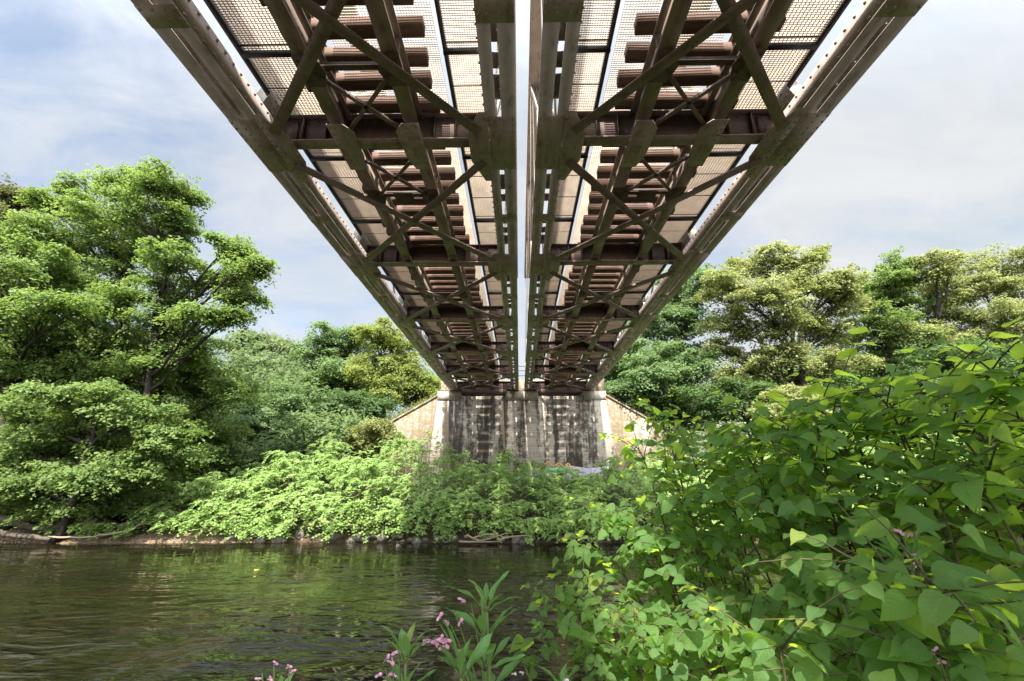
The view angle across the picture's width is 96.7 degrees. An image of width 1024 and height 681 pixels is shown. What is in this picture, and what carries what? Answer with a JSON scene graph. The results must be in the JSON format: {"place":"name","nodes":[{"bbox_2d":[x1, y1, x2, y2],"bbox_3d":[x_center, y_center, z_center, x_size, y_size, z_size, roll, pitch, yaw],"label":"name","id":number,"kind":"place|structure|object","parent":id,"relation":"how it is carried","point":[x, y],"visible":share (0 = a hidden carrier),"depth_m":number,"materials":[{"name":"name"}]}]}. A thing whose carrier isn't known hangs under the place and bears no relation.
{"place":"outdoors","nodes":[
{"label":"outdoors","id":0,"kind":"place"},
{"bbox_2d":[0,477,1022,542],"bbox_3d":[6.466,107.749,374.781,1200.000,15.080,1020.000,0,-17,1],"label":"ground","id":1,"kind":"structure","parent":0,"point":[218,537],"depth_m":22.26,"materials":[{"name":"soil"}]},
{"bbox_2d":[0,529,52,540],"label":"fallen log","id":2,"kind":"object","parent":1,"relation":"on","point":[5,533],"visible":1,"depth_m":20.61,"materials":[{"name":"brown wood"}]},
{"bbox_2d":[0,172,56,432],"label":"forest tree","id":3,"kind":"object","parent":1,"relation":"on","point":[7,193],"visible":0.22,"depth_m":43.27,"materials":[{"name":"green plant"}]},
{"bbox_2d":[0,514,99,530],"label":"fallen log","id":4,"kind":"object","parent":1,"relation":"on","point":[28,526],"visible":0.63,"depth_m":21.66,"materials":[{"name":"brown wood"}]},
{"bbox_2d":[0,208,132,529],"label":"broad tree","id":5,"kind":"object","parent":1,"relation":"on","point":[33,316],"visible":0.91,"depth_m":24.62,"materials":[{"name":"green plant"}]},
{"bbox_2d":[48,531,125,538],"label":"driftwood branch","id":6,"kind":"object","parent":1,"relation":"on","point":[62,537],"visible":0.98,"depth_m":20.81,"materials":[{"name":"brown wood"}]},
{"bbox_2d":[0,161,181,519],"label":"alder tree","id":7,"kind":"object","parent":1,"relation":"on","point":[70,207],"visible":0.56,"depth_m":28.32,"materials":[{"name":"green plant"}]},
{"bbox_2d":[0,376,214,543],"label":"riverside tree","id":8,"kind":"object","parent":1,"relation":"on","point":[53,482],"visible":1,"depth_m":21.35,"materials":[{"name":"green plant"}]},
{"bbox_2d":[81,519,148,534],"bbox_3d":[-19.186,8.989,21.971,3.032,0.825,0.437,0,-17,1],"label":"fallen log","id":9,"kind":"object","parent":1,"relation":"on","point":[135,523],"visible":0.38,"depth_m":21.84,"materials":[{"name":"brown wood"}]},
{"bbox_2d":[36,468,258,541],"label":"knotweed thicket","id":10,"kind":"object","parent":1,"relation":"on","point":[102,524],"visible":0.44,"depth_m":21.88,"materials":[{"name":"green plant"}]},
{"bbox_2d":[79,153,282,530],"bbox_3d":[-19.628,-0.350,26.198,14.889,21.483,7.159,-5,-17,16],"label":"alder tree","id":11,"kind":"object","parent":1,"relation":"on","point":[175,220],"visible":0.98,"depth_m":25.88,"materials":[{"name":"green plant"}]},
{"bbox_2d":[112,321,264,497],"bbox_3d":[-22.063,4.596,29.919,13.268,12.019,7.566,0,-17,1],"label":"forest tree","id":12,"kind":"object","parent":1,"relation":"on","point":[230,389],"visible":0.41,"depth_m":29.34,"materials":[{"name":"green plant"}]},
{"bbox_2d":[0,530,388,542],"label":"beach litter","id":13,"kind":"object","parent":1,"relation":"on","point":[132,539],"visible":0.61,"depth_m":21.49,"materials":[{"name":"brown wood"}]},
{"bbox_2d":[227,532,237,539],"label":"bank stone","id":14,"kind":"object","parent":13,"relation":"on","point":[231,536],"visible":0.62,"depth_m":21.55,"materials":[{"name":"grey stone"}]},
{"bbox_2d":[295,530,304,538],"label":"bank stone","id":15,"kind":"object","parent":13,"relation":"on","point":[299,534],"visible":0.92,"depth_m":21.69,"materials":[{"name":"grey stone"}]},
{"bbox_2d":[377,533,388,542],"bbox_3d":[-6.117,9.300,21.431,0.568,0.417,0.371,0,-17,1],"label":"bank stone","id":16,"kind":"object","parent":13,"relation":"on","point":[381,538],"visible":0.92,"depth_m":21.33,"materials":[{"name":"grey stone"}]},
{"bbox_2d":[130,453,308,542],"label":"knotweed thicket","id":17,"kind":"object","parent":1,"relation":"on","point":[224,524],"visible":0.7,"depth_m":22.43,"materials":[{"name":"green plant"}]},
{"bbox_2d":[203,325,309,412],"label":"willow tree","id":18,"kind":"object","parent":1,"relation":"on","point":[281,349],"visible":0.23,"depth_m":59.37,"materials":[{"name":"green plant"}]},
{"bbox_2d":[183,441,346,541],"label":"knotweed thicket","id":19,"kind":"object","parent":1,"relation":"on","point":[275,474],"visible":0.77,"depth_m":23.57,"materials":[{"name":"green plant"}]},
{"bbox_2d":[211,379,330,450],"bbox_3d":[-18.464,7.301,36.432,11.098,8.324,7.111,3,-17,-9],"label":"maple tree","id":20,"kind":"object","parent":1,"relation":"on","point":[266,415],"visible":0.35,"depth_m":35.61,"materials":[{"name":"green plant"}]},
{"bbox_2d":[255,661,295,680],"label":"balsam plant","id":21,"kind":"object","parent":1,"relation":"on","point":[289,678],"visible":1,"depth_m":1.38,"materials":[{"name":"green plant"}]},
{"bbox_2d":[271,535,287,542],"bbox_3d":[-10.908,9.394,21.334,0.748,0.502,0.536,7,-18,-22],"label":"bank stone","id":22,"kind":"object","parent":1,"relation":"on","point":[279,539],"visible":0.56,"depth_m":21.19,"materials":[{"name":"grey stone"}]},
{"bbox_2d":[242,433,390,542],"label":"knotweed thicket","id":23,"kind":"object","parent":1,"relation":"on","point":[310,489],"visible":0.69,"depth_m":23.18,"materials":[{"name":"green plant"}]},
{"bbox_2d":[282,320,384,399],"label":"oak tree","id":24,"kind":"object","parent":1,"relation":"on","point":[328,354],"visible":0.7,"depth_m":50.21,"materials":[{"name":"green plant"}]},
{"bbox_2d":[292,387,404,448],"bbox_3d":[-15.116,7.682,37.892,9.771,7.868,8.590,-5,-17,15],"label":"understorey tree","id":25,"kind":"object","parent":1,"relation":"on","point":[366,403],"visible":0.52,"depth_m":38.53,"materials":[{"name":"green plant"}]},
{"bbox_2d":[346,536,355,541],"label":"bank stone","id":26,"kind":"object","parent":1,"relation":"on","point":[349,539],"visible":0.5,"depth_m":21.48,"materials":[{"name":"grey stone"}]},
{"bbox_2d":[294,431,421,542],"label":"knotweed thicket","id":27,"kind":"object","parent":1,"relation":"on","point":[381,485],"visible":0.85,"depth_m":23.24,"materials":[{"name":"green plant"}]},
{"bbox_2d":[360,536,369,541],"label":"bank stone","id":28,"kind":"object","parent":1,"relation":"on","point":[364,540],"visible":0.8,"depth_m":21.35,"materials":[{"name":"grey stone"}]},
{"bbox_2d":[342,417,408,460],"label":"pale shrub","id":29,"kind":"object","parent":1,"relation":"on","point":[375,432],"visible":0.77,"depth_m":32.17,"materials":[{"name":"green plant"}]},
{"bbox_2d":[340,316,440,418],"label":"acacia tree","id":30,"kind":"object","parent":1,"relation":"on","point":[391,376],"visible":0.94,"depth_m":46.13,"materials":[{"name":"green plant"}]},
{"bbox_2d":[392,533,403,538],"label":"bank stone","id":31,"kind":"object","parent":1,"relation":"on","point":[398,536],"visible":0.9,"depth_m":21.49,"materials":[{"name":"grey stone"}]},
{"bbox_2d":[375,621,436,680],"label":"balsam plant","id":32,"kind":"object","parent":1,"relation":"on","point":[404,644],"visible":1,"depth_m":1.38,"materials":[{"name":"green plant"}]},
{"bbox_2d":[411,536,421,542],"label":"bank stone","id":33,"kind":"object","parent":1,"relation":"on","point":[415,541],"visible":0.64,"depth_m":21.34,"materials":[{"name":"grey stone"}]},
{"bbox_2d":[356,430,481,542],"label":"knotweed thicket","id":34,"kind":"object","parent":1,"relation":"on","point":[405,514],"visible":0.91,"depth_m":23.12,"materials":[{"name":"green plant"}]},
{"bbox_2d":[446,534,458,541],"bbox_3d":[-2.837,9.425,21.605,0.605,0.402,0.479,16,-23,-42],"label":"bank stone","id":35,"kind":"object","parent":1,"relation":"on","point":[456,538],"visible":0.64,"depth_m":21.45,"materials":[{"name":"grey stone"}]},
{"bbox_2d":[433,620,493,680],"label":"balsam plant","id":36,"kind":"object","parent":1,"relation":"on","point":[479,652],"visible":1,"depth_m":1.39,"materials":[{"name":"green plant"}]},
{"bbox_2d":[422,570,526,680],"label":"balsam plant","id":37,"kind":"object","parent":1,"relation":"on","point":[482,621],"visible":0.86,"depth_m":1.54,"materials":[{"name":"green plant"}]},
{"bbox_2d":[428,449,535,542],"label":"knotweed thicket","id":38,"kind":"object","parent":1,"relation":"on","point":[496,470],"visible":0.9,"depth_m":22.76,"materials":[{"name":"green plant"}]},
{"bbox_2d":[6,318,1023,490],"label":"woodland","id":39,"kind":"object","parent":1,"relation":"on","point":[314,425],"visible":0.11,"depth_m":35.43,"materials":[{"name":"green plant"}]},
{"bbox_2d":[512,536,522,543],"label":"bank stone","id":40,"kind":"object","parent":1,"relation":"on","point":[515,540],"visible":0.65,"depth_m":21.09,"materials":[{"name":"grey stone"}]},
{"bbox_2d":[350,378,730,480],"bbox_3d":[1.312,7.486,38.158,34.000,10.400,2.750,0,-17,1],"label":"bridge abutment","id":41,"kind":"object","parent":1,"relation":"on","point":[552,432],"visible":0.56,"depth_m":37.19,"materials":[{"name":"concrete"}]},
{"bbox_2d":[130,0,518,393],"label":"railway bridge","id":42,"kind":"structure","parent":41,"relation":"on","point":[406,211],"depth_m":10.14,"materials":[{"name":"paint"}]},
{"bbox_2d":[385,386,680,435],"bbox_3d":[1.263,7.558,39.163,34.545,7.143,2.784,0,-17,1],"label":"coping","id":43,"kind":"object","parent":41,"relation":"on","point":[435,394],"depth_m":39.11,"materials":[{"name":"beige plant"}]},
{"bbox_2d":[524,0,927,393],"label":"railway bridge","id":44,"kind":"structure","parent":41,"relation":"on","point":[636,233],"depth_m":10.11,"materials":[{"name":"paint"}]},
{"bbox_2d":[479,460,606,545],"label":"knotweed thicket","id":45,"kind":"object","parent":1,"relation":"on","point":[554,521],"visible":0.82,"depth_m":22.73,"materials":[{"name":"green plant"}]},
{"bbox_2d":[511,663,577,680],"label":"balsam plant","id":46,"kind":"object","parent":1,"relation":"on","point":[563,674],"visible":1,"depth_m":1.63,"materials":[{"name":"green plant"}]},
{"bbox_2d":[117,449,1013,520],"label":"undergrowth","id":47,"kind":"object","parent":1,"relation":"on","point":[531,499],"visible":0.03,"depth_m":26.85,"materials":[{"name":"green plant"}]},
{"bbox_2d":[509,574,670,680],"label":"knotweed plant","id":48,"kind":"object","parent":1,"relation":"on","point":[585,609],"visible":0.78,"depth_m":2.01,"materials":[{"name":"green plant"}]},
{"bbox_2d":[541,462,647,542],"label":"knotweed thicket","id":49,"kind":"object","parent":1,"relation":"on","point":[601,481],"visible":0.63,"depth_m":23.65,"materials":[{"name":"green plant"}]},
{"bbox_2d":[593,534,603,542],"bbox_3d":[4.068,9.274,21.295,0.526,0.492,0.536,0,-17,1],"label":"bank stone","id":50,"kind":"object","parent":1,"relation":"on","point":[601,541],"visible":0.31,"depth_m":21.07,"materials":[{"name":"grey stone"}]},
{"bbox_2d":[507,580,698,680],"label":"knotweed plant","id":51,"kind":"object","parent":1,"relation":"on","point":[647,612],"visible":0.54,"depth_m":1.98,"materials":[{"name":"green plant"}]},
{"bbox_2d":[610,536,621,541],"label":"bank stone","id":52,"kind":"object","parent":1,"relation":"on","point":[613,538],"visible":0.49,"depth_m":21.14,"materials":[{"name":"grey stone"}]},
{"bbox_2d":[540,497,749,675],"bbox_3d":[0.847,2.025,2.436,1.335,2.216,1.316,0,-17,1],"label":"knotweed plant","id":53,"kind":"object","parent":1,"relation":"on","point":[613,523],"visible":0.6,"depth_m":2.68,"materials":[{"name":"green plant"}]},
{"bbox_2d":[604,450,707,534],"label":"knotweed thicket","id":54,"kind":"object","parent":1,"relation":"on","point":[633,477],"visible":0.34,"depth_m":25.34,"materials":[{"name":"green plant"}]},
{"bbox_2d":[591,263,724,383],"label":"ash tree","id":55,"kind":"object","parent":1,"relation":"on","point":[678,306],"visible":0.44,"depth_m":49.24,"materials":[{"name":"green plant"}]},
{"bbox_2d":[604,374,716,430],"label":"understorey tree","id":56,"kind":"object","parent":1,"relation":"on","point":[629,402],"visible":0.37,"depth_m":38.72,"materials":[{"name":"green plant"}]},
{"bbox_2d":[604,340,722,421],"bbox_3d":[12.841,4.176,40.130,10.372,8.681,7.433,7,-18,-21],"label":"maple tree","id":57,"kind":"object","parent":1,"relation":"on","point":[665,375],"visible":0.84,"depth_m":39.38,"materials":[{"name":"green plant"}]},
{"bbox_2d":[599,387,745,673],"bbox_3d":[0.893,1.597,2.416,0.857,2.632,0.866,-7,-18,23],"label":"knotweed plant","id":58,"kind":"object","parent":1,"relation":"on","point":[677,448],"visible":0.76,"depth_m":2.62,"materials":[{"name":"green plant"}]},
{"bbox_2d":[576,583,809,680],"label":"knotweed plant","id":59,"kind":"object","parent":1,"relation":"on","point":[700,645],"visible":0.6,"depth_m":1.61,"materials":[{"name":"green plant"}]},
{"bbox_2d":[604,471,805,677],"bbox_3d":[1.115,1.818,2.267,1.042,2.233,1.252,-16,-23,42],"label":"knotweed plant","id":60,"kind":"object","parent":1,"relation":"on","point":[719,544],"visible":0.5,"depth_m":2.38,"materials":[{"name":"green plant"}]},
{"bbox_2d":[641,445,770,536],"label":"knotweed thicket","id":61,"kind":"object","parent":1,"relation":"on","point":[694,482],"visible":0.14,"depth_m":25.20,"materials":[{"name":"green plant"}]},
{"bbox_2d":[685,419,753,466],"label":"elder bush","id":62,"kind":"object","parent":1,"relation":"on","point":[701,449],"visible":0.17,"depth_m":28.57,"materials":[{"name":"green plant"}]},
{"bbox_2d":[670,374,811,455],"bbox_3d":[18.992,6.911,36.877,11.324,9.042,7.009,0,-17,1],"label":"understorey tree","id":63,"kind":"object","parent":1,"relation":"on","point":[706,405],"visible":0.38,"depth_m":37.10,"materials":[{"name":"green plant"}]},
{"bbox_2d":[619,390,876,673],"bbox_3d":[1.357,1.552,2.128,1.301,2.552,1.212,12,-20,-34],"label":"knotweed plant","id":64,"kind":"object","parent":1,"relation":"on","point":[724,434],"visible":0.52,"depth_m":2.27,"materials":[{"name":"green plant"}]},
{"bbox_2d":[643,519,926,670],"bbox_3d":[1.115,1.580,1.793,1.081,1.727,1.053,-3,-17,11],"label":"knotweed plant","id":65,"kind":"object","parent":1,"relation":"on","point":[734,604],"visible":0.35,"depth_m":1.84,"materials":[{"name":"green plant"}]},
{"bbox_2d":[721,435,853,520],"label":"knotweed thicket","id":66,"kind":"object","parent":1,"relation":"on","point":[768,456],"visible":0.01,"depth_m":25.73,"materials":[{"name":"green plant"}]},
{"bbox_2d":[692,239,885,401],"bbox_3d":[24.749,1.213,39.118,16.610,21.088,10.395,0,-17,1],"label":"lime tree","id":67,"kind":"object","parent":1,"relation":"on","point":[836,290],"visible":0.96,"depth_m":39.39,"materials":[{"name":"green plant"}]},
{"bbox_2d":[743,382,838,452],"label":"lime sapling","id":68,"kind":"object","parent":1,"relation":"on","point":[793,391],"visible":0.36,"depth_m":30.65,"materials":[{"name":"green plant"}]},
{"bbox_2d":[630,550,1011,673],"bbox_3d":[1.941,2.240,2.725,2.452,2.174,1.430,0,-17,1],"label":"knotweed plant","id":69,"kind":"object","parent":1,"relation":"on","point":[713,663],"visible":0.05,"depth_m":2.54,"materials":[{"name":"green plant"}]},
{"bbox_2d":[788,561,865,680],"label":"balsam plant","id":70,"kind":"object","parent":1,"relation":"on","point":[855,643],"visible":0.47,"depth_m":1.26,"materials":[{"name":"green plant"}]},
{"bbox_2d":[682,581,985,680],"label":"knotweed plant","id":71,"kind":"object","parent":1,"relation":"on","point":[804,663],"visible":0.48,"depth_m":1.20,"materials":[{"name":"green plant"}]},
{"bbox_2d":[720,452,993,666],"bbox_3d":[1.444,1.430,1.772,1.004,1.954,0.992,0,-17,1],"label":"knotweed plant","id":72,"kind":"object","parent":1,"relation":"on","point":[814,514],"visible":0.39,"depth_m":1.91,"materials":[{"name":"green plant"}]},
{"bbox_2d":[717,326,1006,643],"bbox_3d":[1.504,1.186,1.713,1.120,2.391,1.038,11,-20,-32],"label":"knotweed plant","id":73,"kind":"object","parent":1,"relation":"on","point":[811,447],"visible":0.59,"depth_m":1.79,"materials":[{"name":"green plant"}]},
{"bbox_2d":[807,362,935,446],"bbox_3d":[29.833,7.026,37.929,9.962,9.086,10.585,0,-17,1],"label":"understorey tree","id":74,"kind":"object","parent":1,"relation":"on","point":[847,381],"visible":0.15,"depth_m":36.25,"materials":[{"name":"green plant"}]},
{"bbox_2d":[742,505,1023,680],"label":"knotweed plant","id":75,"kind":"object","parent":1,"relation":"on","point":[919,613],"visible":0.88,"depth_m":1.03,"materials":[{"name":"green plant"}]},
{"bbox_2d":[797,430,985,532],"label":"knotweed thicket","id":76,"kind":"object","parent":1,"relation":"on","point":[870,466],"depth_m":24.87,"materials":[{"name":"green plant"}]},
{"bbox_2d":[835,245,952,381],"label":"alder tree","id":77,"kind":"object","parent":1,"relation":"on","point":[889,287],"visible":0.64,"depth_m":42.63,"materials":[{"name":"green plant"}]},
{"bbox_2d":[795,485,1023,635],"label":"knotweed plant","id":78,"kind":"object","parent":1,"relation":"on","point":[919,521],"visible":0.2,"depth_m":1.34,"materials":[{"name":"green plant"}]},
{"bbox_2d":[796,317,1023,645],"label":"knotweed plant","id":79,"kind":"object","parent":1,"relation":"on","point":[993,382],"visible":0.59,"depth_m":1.42,"materials":[{"name":"green plant"}]},
{"bbox_2d":[868,527,952,630],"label":"balsam plant","id":80,"kind":"object","parent":1,"relation":"on","point":[911,548],"visible":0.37,"depth_m":1.36,"materials":[{"name":"green plant"}]},
{"bbox_2d":[809,432,1023,633],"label":"knotweed plant","id":81,"kind":"object","parent":1,"relation":"on","point":[958,485],"visible":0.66,"depth_m":1.44,"materials":[{"name":"green plant"}]},
{"bbox_2d":[852,431,1023,517],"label":"knotweed thicket","id":82,"kind":"object","parent":1,"relation":"on","point":[915,455],"visible":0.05,"depth_m":27.36,"materials":[{"name":"green plant"}]},
{"bbox_2d":[885,248,997,358],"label":"lime tree","id":83,"kind":"object","parent":1,"relation":"on","point":[943,272],"visible":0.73,"depth_m":41.56,"materials":[{"name":"green plant"}]},
{"bbox_2d":[911,635,998,680],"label":"balsam plant","id":84,"kind":"object","parent":1,"relation":"on","point":[956,671],"visible":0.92,"depth_m":1.01,"materials":[{"name":"green plant"}]},
{"bbox_2d":[893,335,1023,437],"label":"forest tree","id":85,"kind":"object","parent":1,"relation":"on","point":[1008,361],"visible":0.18,"depth_m":34.50,"materials":[{"name":"green plant"}]},
{"bbox_2d":[942,241,1023,448],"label":"lime tree","id":86,"kind":"object","parent":1,"relation":"on","point":[998,283],"visible":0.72,"depth_m":42.08,"materials":[{"name":"green plant"}]},
{"bbox_2d":[0,542,1023,680],"bbox_3d":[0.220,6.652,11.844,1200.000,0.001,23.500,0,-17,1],"label":"river","id":87,"kind":"structure","parent":0,"point":[316,611],"depth_m":10.90,"materials":[{"name":"liquid"}]},
{"bbox_2d":[254,535,267,542],"bbox_3d":[-11.783,9.345,21.384,0.612,0.376,0.386,0,-17,1],"label":"bank stone","id":88,"kind":"object","parent":87,"relation":"in","point":[261,539],"visible":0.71,"depth_m":21.29,"materials":[{"name":"grey stone"}]},
{"bbox_2d":[330,532,343,540],"bbox_3d":[-8.360,9.366,21.740,0.633,0.422,0.482,6,-18,-20],"label":"bank stone","id":89,"kind":"object","parent":87,"relation":"on","point":[336,536],"visible":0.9,"depth_m":21.56,"materials":[{"name":"grey stone"}]},
{"bbox_2d":[353,533,363,541],"bbox_3d":[-7.280,9.322,21.536,0.518,0.412,0.457,0,-17,1],"label":"bank stone","id":90,"kind":"object","parent":87,"relation":"on","point":[358,537],"visible":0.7,"depth_m":21.38,"materials":[{"name":"grey stone"}]},
{"bbox_2d":[364,532,378,539],"bbox_3d":[-6.699,9.371,21.730,0.737,0.440,0.629,0,-17,1],"label":"bank stone","id":91,"kind":"object","parent":87,"relation":"on","point":[371,537],"visible":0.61,"depth_m":21.57,"materials":[{"name":"grey stone"}]},
{"bbox_2d":[459,541,499,542],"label":"driftwood branch","id":92,"kind":"object","parent":87,"relation":"on","point":[476,542],"visible":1,"depth_m":20.56,"materials":[{"name":"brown wood"}]},
{"bbox_2d":[476,532,506,541],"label":"driftwood branch","id":93,"kind":"object","parent":92,"relation":"on","point":[489,538],"visible":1,"depth_m":20.59,"materials":[{"name":"grey wood"}]},
{"bbox_2d":[472,534,503,539],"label":"driftwood branch","id":94,"kind":"object","parent":93,"relation":"on","point":[484,535],"visible":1,"depth_m":20.63,"materials":[{"name":"grey wood"}]},
{"bbox_2d":[500,535,528,539],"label":"driftwood branch","id":95,"kind":"object","parent":94,"relation":"on","point":[512,536],"visible":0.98,"depth_m":20.60,"materials":[{"name":"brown wood"}]},
{"bbox_2d":[0,0,1023,443],"label":"sky","id":96,"kind":"structure","parent":0,"point":[925,151],"materials":[{"name":"white"}]}
]}

